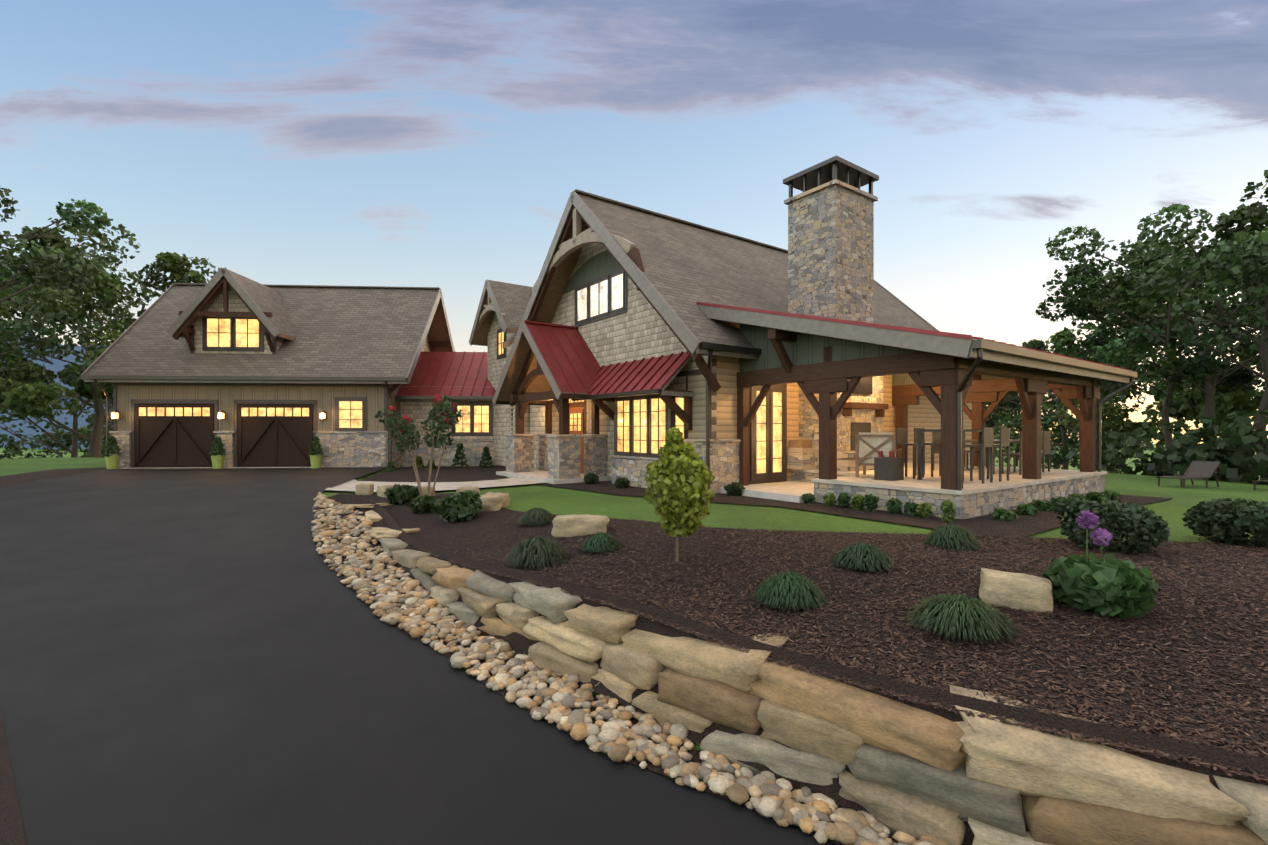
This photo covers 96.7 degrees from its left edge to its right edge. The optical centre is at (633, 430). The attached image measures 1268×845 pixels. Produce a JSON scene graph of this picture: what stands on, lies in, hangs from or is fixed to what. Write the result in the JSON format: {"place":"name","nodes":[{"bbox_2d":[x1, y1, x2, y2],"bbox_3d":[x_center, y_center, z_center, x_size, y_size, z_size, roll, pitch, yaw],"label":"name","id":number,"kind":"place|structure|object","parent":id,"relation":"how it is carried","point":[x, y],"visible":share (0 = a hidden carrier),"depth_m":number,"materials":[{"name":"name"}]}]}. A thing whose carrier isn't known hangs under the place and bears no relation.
{"place":"outdoors","nodes":[
{"label":"outdoors","id":0,"kind":"place"},
{"bbox_2d":[0,232,10,316],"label":"tree","id":1,"kind":"object","parent":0,"point":[3,308],"visible":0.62,"depth_m":29.38,"materials":[{"name":"green plant"}]},
{"bbox_2d":[0,249,48,333],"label":"tree","id":2,"kind":"object","parent":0,"point":[13,263],"visible":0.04,"depth_m":31.09,"materials":[{"name":"green plant"}]},
{"bbox_2d":[0,333,112,448],"bbox_3d":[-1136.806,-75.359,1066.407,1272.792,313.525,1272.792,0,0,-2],"label":"mountain","id":3,"kind":"structure","parent":0,"point":[57,366],"depth_m":1254.01,"materials":[{"name":"blue"}]},
{"bbox_2d":[0,188,139,356],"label":"tree","id":4,"kind":"object","parent":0,"point":[40,262],"depth_m":17.77,"materials":[{"name":"green plant"}]},
{"bbox_2d":[77,394,112,435],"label":"tree","id":5,"kind":"object","parent":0,"point":[104,402],"depth_m":55.72,"materials":[{"name":"green plant"}]},
{"bbox_2d":[0,225,219,399],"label":"tree","id":6,"kind":"object","parent":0,"point":[166,262],"depth_m":37.11,"materials":[{"name":"green plant"}]},
{"bbox_2d":[112,413,324,418],"bbox_3d":[-11.727,-0.442,21.042,13.888,0.350,0.875,0,0,-11],"label":"wall lamp","id":7,"kind":"object","parent":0,"point":[220,415],"visible":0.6,"depth_m":20.33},
{"bbox_2d":[135,403,313,466],"bbox_3d":[-14.971,0.188,20.646,6.270,2.330,0.142,0,0,-4],"label":"garage door","id":8,"kind":"structure","parent":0,"point":[187,441],"depth_m":20.61,"materials":[{"name":"brown wood"}]},
{"bbox_2d":[182,327,266,333],"bbox_3d":[-14.902,-3.647,20.747,2.960,0.140,0.530,0,0,-4],"label":"garage timber","id":9,"kind":"object","parent":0,"point":[188,330],"visible":0.65,"depth_m":20.58,"materials":[{"name":"brown wood"}]},
{"bbox_2d":[117,385,387,467],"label":"wall","id":10,"kind":"structure","parent":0,"point":[227,396],"depth_m":20.71,"materials":[{"name":"brown wood"}]},
{"bbox_2d":[228,270,294,336],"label":"dormer roof","id":11,"kind":"structure","parent":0,"point":[265,298],"depth_m":21.76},
{"bbox_2d":[86,283,438,375],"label":"roof","id":12,"kind":"structure","parent":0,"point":[358,330],"depth_m":21.78,"materials":[{"name":"grey"}]},
{"bbox_2d":[81,267,454,383],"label":"garage fascia","id":13,"kind":"structure","parent":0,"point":[204,292],"depth_m":20.42,"materials":[{"name":"brown wood"}]},
{"bbox_2d":[85,285,451,376],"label":"garage soffit","id":14,"kind":"structure","parent":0,"point":[437,331],"depth_m":25.92,"materials":[{"name":"brown wood"}]},
{"bbox_2d":[172,276,400,392],"bbox_3d":[-12.796,-3.502,24.387,8.345,4.289,7.479,0,0,-4],"label":"timber truss","id":15,"kind":"object","parent":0,"point":[224,282],"visible":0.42,"depth_m":20.52,"materials":[{"name":"brown wood"}]},
{"bbox_2d":[80,375,493,460],"bbox_3d":[-11.404,-0.257,21.037,15.920,3.320,1.720,0,0,-4],"label":"garage gutter","id":16,"kind":"object","parent":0,"point":[144,377],"visible":0.85,"depth_m":20.14,"materials":[{"name":"brown metal"}]},
{"bbox_2d":[109,316,492,466],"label":"garage trim","id":17,"kind":"structure","parent":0,"point":[233,347],"depth_m":20.88,"materials":[{"name":"brown wood"}]},
{"bbox_2d":[109,431,494,440],"bbox_3d":[-11.515,0.243,21.571,14.870,0.420,1.640,0,0,-4],"label":"garage stone cap","id":18,"kind":"object","parent":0,"point":[313,432],"visible":0.62,"depth_m":20.79,"materials":[{"name":"grey stone"}]},
{"bbox_2d":[110,433,497,468],"bbox_3d":[-11.502,0.853,21.541,14.850,1.500,1.900,0,0,-4],"label":"wainscot","id":19,"kind":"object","parent":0,"point":[356,449],"depth_m":20.89,"materials":[{"name":"grey stone"}]},
{"bbox_2d":[194,334,429,353],"bbox_3d":[-14.261,-3.767,24.413,9.570,3.900,7.400,0,0,-4],"label":"bracket","id":20,"kind":"object","parent":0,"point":[424,348],"visible":0.04,"depth_m":21.58,"materials":[{"name":"brown wood"}]},
{"bbox_2d":[139,319,488,431],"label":"window","id":21,"kind":"structure","parent":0,"point":[241,333],"depth_m":20.96,"materials":[{"name":"yellow glass"}]},
{"bbox_2d":[179,311,449,346],"bbox_3d":[-12.642,-4.072,24.407,8.200,3.750,7.490,0,0,-4],"label":"garage timber","id":22,"kind":"object","parent":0,"point":[250,314],"visible":0.31,"depth_m":20.54,"materials":[{"name":"brown wood"}]},
{"bbox_2d":[192,286,492,439],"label":"wall","id":23,"kind":"structure","parent":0,"point":[418,410],"depth_m":22.54,"materials":[{"name":"beige wood"}]},
{"bbox_2d":[388,385,399,432],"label":"wall","id":24,"kind":"structure","parent":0,"point":[396,403],"depth_m":21.88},
{"bbox_2d":[0,467,835,844],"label":"driveway","id":25,"kind":"structure","parent":0,"point":[206,657],"depth_m":4.71,"materials":[{"name":"grey asphalt"}]},
{"bbox_2d":[105,455,321,468],"bbox_3d":[-15.001,1.138,20.204,7.370,0.470,0.400,0,0,-4],"label":"planter pot","id":26,"kind":"object","parent":25,"relation":"on","point":[112,461],"visible":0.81,"depth_m":20.07,"materials":[{"name":"green ceramic"}]},
{"bbox_2d":[103,435,323,456],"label":"planter shrubs","id":27,"kind":"object","parent":26,"relation":"in","point":[218,445],"visible":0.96,"depth_m":20.15,"materials":[{"name":"green plant"}]},
{"bbox_2d":[325,477,547,491],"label":"walkway path","id":28,"kind":"structure","parent":0,"point":[349,485],"depth_m":15.08,"materials":[{"name":"beige concrete"}]},
{"bbox_2d":[396,351,495,395],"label":"metal roof","id":29,"kind":"structure","parent":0,"point":[455,373],"depth_m":23.28,"materials":[{"name":"red metal"}]},
{"bbox_2d":[569,407,583,473],"bbox_3d":[-1.836,0.313,17.907,0.090,2.080,1.070,0,0,-36],"label":"front door","id":30,"kind":"structure","parent":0,"point":[574,410],"depth_m":17.66,"materials":[{"name":"brown wood"}]},
{"bbox_2d":[0,444,1267,844],"bbox_3d":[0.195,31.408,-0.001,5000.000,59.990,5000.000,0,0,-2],"label":"lawn","id":31,"kind":"structure","parent":0,"point":[736,516],"depth_m":11.56,"materials":[{"name":"green plant"}]},
{"bbox_2d":[0,467,106,844],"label":"dirt shoulder","id":32,"kind":"object","parent":31,"relation":"on","point":[11,830],"depth_m":3.78},
{"bbox_2d":[0,324,112,458],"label":"tree","id":33,"kind":"object","parent":31,"relation":"on","point":[12,446],"depth_m":44.58,"materials":[{"name":"green plant"}]},
{"bbox_2d":[14,413,112,457],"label":"shrub","id":34,"kind":"object","parent":31,"relation":"on","point":[83,430],"depth_m":52.74,"materials":[{"name":"plant"}]},
{"bbox_2d":[0,226,162,457],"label":"tree","id":35,"kind":"object","parent":31,"relation":"on","point":[22,394],"depth_m":33.26,"materials":[{"name":"green plant"}]},
{"bbox_2d":[359,466,506,481],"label":"bed soil","id":36,"kind":"structure","parent":31,"relation":"on","point":[451,474],"depth_m":18.05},
{"bbox_2d":[488,243,716,476],"bbox_3d":[3.362,-2.532,22.144,13.900,8.270,12.900,0,0,-36],"label":"shingle siding","id":37,"kind":"object","parent":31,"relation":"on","point":[639,330],"visible":0.1,"depth_m":16.57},
{"bbox_2d":[315,508,897,844],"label":"gravel strip","id":38,"kind":"object","parent":31,"relation":"on","point":[695,754],"visible":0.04,"depth_m":4.54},
{"bbox_2d":[311,492,947,844],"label":"river rocks","id":39,"kind":"object","parent":38,"relation":"on","point":[617,737],"visible":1,"depth_m":4.68,"materials":[{"name":"beige stone"}]},
{"bbox_2d":[644,426,714,561],"bbox_3d":[0.525,0.793,6.680,0.847,1.686,0.897,0,0,-2],"label":"gold tree","id":40,"kind":"object","parent":31,"relation":"on","point":[686,467],"depth_m":6.51,"materials":[{"name":"plant"}]},
{"bbox_2d":[327,493,1267,844],"bbox_3d":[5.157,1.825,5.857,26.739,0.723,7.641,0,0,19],"label":"mulch bed soil","id":41,"kind":"structure","parent":31,"relation":"on","point":[436,530],"depth_m":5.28,"materials":[{"name":"brown plant"}]},
{"bbox_2d":[374,394,461,495],"bbox_3d":[-4.282,0.429,11.568,1.551,2.249,1.732,0,0,-2],"label":"crape myrtle","id":42,"kind":"object","parent":41,"relation":"on","point":[442,411],"depth_m":11.19,"materials":[{"name":"green plant"}]},
{"bbox_2d":[355,483,1053,612],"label":"boulders","id":43,"kind":"object","parent":41,"relation":"on","point":[1025,592],"visible":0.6,"depth_m":5.16,"materials":[{"name":"beige stone"}]},
{"bbox_2d":[343,503,1267,844],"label":"stone retaining wall","id":44,"kind":"structure","parent":31,"relation":"on","point":[917,773],"depth_m":3.59,"materials":[{"name":"beige stone"}]},
{"bbox_2d":[496,155,1136,490],"bbox_3d":[5.338,-2.550,18.395,15.800,8.414,15.830,0,0,-36],"label":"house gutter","id":45,"kind":"object","parent":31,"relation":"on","point":[833,168],"visible":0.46,"depth_m":12.87,"materials":[{"name":"brown metal"}]},
{"bbox_2d":[688,374,705,438],"bbox_3d":[1.523,-0.547,13.339,0.012,1.600,0.800,0,0,-36],"label":"shingle siding","id":46,"kind":"object","parent":45,"relation":"attached to","point":[697,384],"visible":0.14,"depth_m":13.33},
{"bbox_2d":[717,356,971,480],"bbox_3d":[4.481,-0.275,20.855,13.200,3.758,9.500,0,0,-36],"label":"wall siding","id":47,"kind":"object","parent":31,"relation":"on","point":[924,413],"depth_m":14.82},
{"bbox_2d":[536,481,1172,537],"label":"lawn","id":48,"kind":"structure","parent":31,"relation":"on","point":[1022,525],"depth_m":9.74,"materials":[{"name":"green plant"}]},
{"bbox_2d":[384,442,1267,644],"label":"bed shrubs","id":49,"kind":"object","parent":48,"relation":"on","point":[1108,585],"visible":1,"depth_m":6.75,"materials":[{"name":"green plant"}]},
{"bbox_2d":[986,396,1021,462],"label":"tree","id":50,"kind":"object","parent":31,"relation":"on","point":[1012,405],"depth_m":48.53,"materials":[{"name":"green plant"}]},
{"bbox_2d":[986,345,1120,457],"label":"tree","id":51,"kind":"object","parent":31,"relation":"on","point":[1010,412],"depth_m":48.77,"materials":[{"name":"green plant"}]},
{"bbox_2d":[986,380,1125,459],"bbox_3d":[31.167,1.537,43.592,15.281,14.032,14.218,0,0,-4],"label":"tree","id":52,"kind":"object","parent":31,"relation":"on","point":[1047,420],"depth_m":39.47,"materials":[{"name":"green plant"}]},
{"bbox_2d":[997,388,1137,468],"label":"tree","id":53,"kind":"object","parent":31,"relation":"on","point":[1123,399],"depth_m":51.16,"materials":[{"name":"green plant"}]},
{"bbox_2d":[985,339,1164,469],"bbox_3d":[28.391,0.644,37.682,10.559,12.293,12.617,0,0,-6],"label":"tree","id":54,"kind":"object","parent":31,"relation":"on","point":[1112,421],"depth_m":34.45,"materials":[{"name":"green plant"}]},
{"bbox_2d":[1035,251,1264,474],"bbox_3d":[27.550,-1.573,28.500,11.342,12.760,11.839,0,0,40],"label":"tree","id":55,"kind":"object","parent":31,"relation":"on","point":[1078,311],"depth_m":27.76,"materials":[{"name":"green plant"}]},
{"bbox_2d":[1042,248,1264,479],"bbox_3d":[25.373,-2.218,23.861,13.048,12.877,14.024,0,0,29],"label":"tree","id":56,"kind":"object","parent":31,"relation":"on","point":[1132,341],"depth_m":24.93,"materials":[{"name":"green plant"}]},
{"bbox_2d":[1041,409,1267,484],"bbox_3d":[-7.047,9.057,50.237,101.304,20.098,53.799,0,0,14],"label":"understory shrubs","id":57,"kind":"object","parent":31,"relation":"on","point":[1237,458],"visible":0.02,"depth_m":22.90,"materials":[{"name":"green plant"}]},
{"bbox_2d":[1156,461,1267,489],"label":"dark lounger","id":58,"kind":"object","parent":31,"relation":"on","point":[1200,469],"visible":0.92,"depth_m":17.23,"materials":[{"name":"grey"}]},
{"bbox_2d":[0,0,1267,443],"label":"sky","id":59,"kind":"structure","parent":0,"point":[445,145],"materials":[{"name":"blue"}]},
{"bbox_2d":[504,179,877,471],"bbox_3d":[0.993,-2.597,15.553,4.540,7.200,11.846,0,0,-70],"label":"stone cap","id":60,"kind":"object","parent":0,"point":[800,458],"visible":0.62,"depth_m":14.32,"materials":[{"name":"beige stone"}]},
{"bbox_2d":[488,189,935,347],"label":"roof","id":61,"kind":"structure","parent":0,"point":[687,265],"depth_m":16.70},
{"bbox_2d":[562,250,1003,385],"bbox_3d":[4.248,-3.291,16.271,7.867,4.010,12.150,0,0,-36],"label":"house siding","id":62,"kind":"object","parent":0,"point":[803,349],"visible":0.31,"depth_m":12.78,"materials":[{"name":"grey wood"}]},
{"bbox_2d":[469,191,1129,405],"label":"roof trim","id":63,"kind":"structure","parent":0,"point":[954,346],"depth_m":12.58,"materials":[{"name":"wood"}]},
{"bbox_2d":[510,327,1099,409],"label":"timber beams","id":64,"kind":"structure","parent":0,"point":[1035,381],"depth_m":11.61,"materials":[{"name":"brown wood"}]},
{"bbox_2d":[496,185,1130,518],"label":"house","id":65,"kind":"structure","parent":0,"point":[831,252],"depth_m":14.31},
{"bbox_2d":[476,208,636,329],"bbox_3d":[-3.193,-5.332,18.526,0.180,2.530,10.893,0,0,-36],"label":"house truss","id":66,"kind":"object","parent":65,"relation":"attached to","point":[579,239],"visible":0.67,"depth_m":16.35,"materials":[{"name":"brown wood"}]},
{"bbox_2d":[472,206,699,400],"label":"house soffit","id":67,"kind":"structure","parent":65,"relation":"attached to","point":[556,288],"depth_m":18.50,"materials":[{"name":"brown wood"}]},
{"bbox_2d":[499,332,781,472],"bbox_3d":[-0.834,-1.372,18.353,2.985,5.050,11.815,0,0,-36],"label":"window glass","id":68,"kind":"object","parent":65,"relation":"attached to","point":[777,435],"visible":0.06,"depth_m":14.26,"materials":[{"name":"yellow glass"}]},
{"bbox_2d":[497,268,786,484],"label":"house trim","id":69,"kind":"structure","parent":65,"relation":"attached to","point":[768,476],"depth_m":14.34,"materials":[{"name":"brown wood"}]},
{"bbox_2d":[851,422,870,450],"bbox_3d":[5.894,0.163,14.646,0.900,0.720,0.015,0,0,-36],"label":"fireplace opening","id":70,"kind":"object","parent":65,"relation":"attached to","point":[857,428],"visible":0.5,"depth_m":14.54,"materials":[{"name":"beige stone"}]},
{"bbox_2d":[790,462,1106,494],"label":"patio floor","id":71,"kind":"structure","parent":65,"relation":"attached to","point":[927,483],"depth_m":11.29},
{"bbox_2d":[789,428,1050,483],"bbox_3d":[6.752,-0.017,13.632,5.600,2.040,4.763,0,0,-36],"label":"patio furniture","id":72,"kind":"object","parent":71,"relation":"on","point":[888,469],"depth_m":11.66,"materials":[{"name":"brown wood"}]},
{"bbox_2d":[859,433,892,462],"bbox_3d":[5.284,0.378,12.180,0.660,0.650,0.740,0,0,34],"label":"chair cushion","id":73,"kind":"object","parent":72,"relation":"on","point":[865,449],"visible":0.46,"depth_m":11.90,"materials":[{"name":"beige fabric"}]},
{"bbox_2d":[518,320,1124,405],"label":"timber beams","id":74,"kind":"structure","parent":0,"point":[826,377],"depth_m":11.71,"materials":[{"name":"brown wood"}]},
{"bbox_2d":[852,377,872,393],"bbox_3d":[5.927,-1.197,14.642,0.850,0.500,0.060,0,0,-36],"label":"television","id":75,"kind":"object","parent":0,"point":[864,385],"visible":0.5,"depth_m":14.68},
{"bbox_2d":[1045,170,1267,484],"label":"tree","id":76,"kind":"object","parent":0,"point":[1229,268],"depth_m":20.94,"materials":[{"name":"green plant"}]},
{"bbox_2d":[1061,290,1265,423],"bbox_3d":[36.740,-0.574,32.867,19.110,18.860,20.540,0,0,10],"label":"tree","id":77,"kind":"object","parent":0,"point":[1156,397],"depth_m":33.47,"materials":[{"name":"green plant"}]},
{"bbox_2d":[1103,203,1267,371],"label":"tree","id":78,"kind":"object","parent":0,"point":[1149,303],"depth_m":22.77,"materials":[{"name":"green plant"}]},
{"bbox_2d":[1122,206,1267,434],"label":"tree","id":79,"kind":"object","parent":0,"point":[1226,403],"depth_m":27.46,"materials":[{"name":"green plant"}]},
{"bbox_2d":[1153,306,1264,384],"bbox_3d":[35.321,-0.895,26.845,15.059,16.943,15.719,0,0,-23],"label":"tree","id":80,"kind":"object","parent":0,"point":[1202,329],"depth_m":29.83,"materials":[{"name":"green plant"}]}
]}

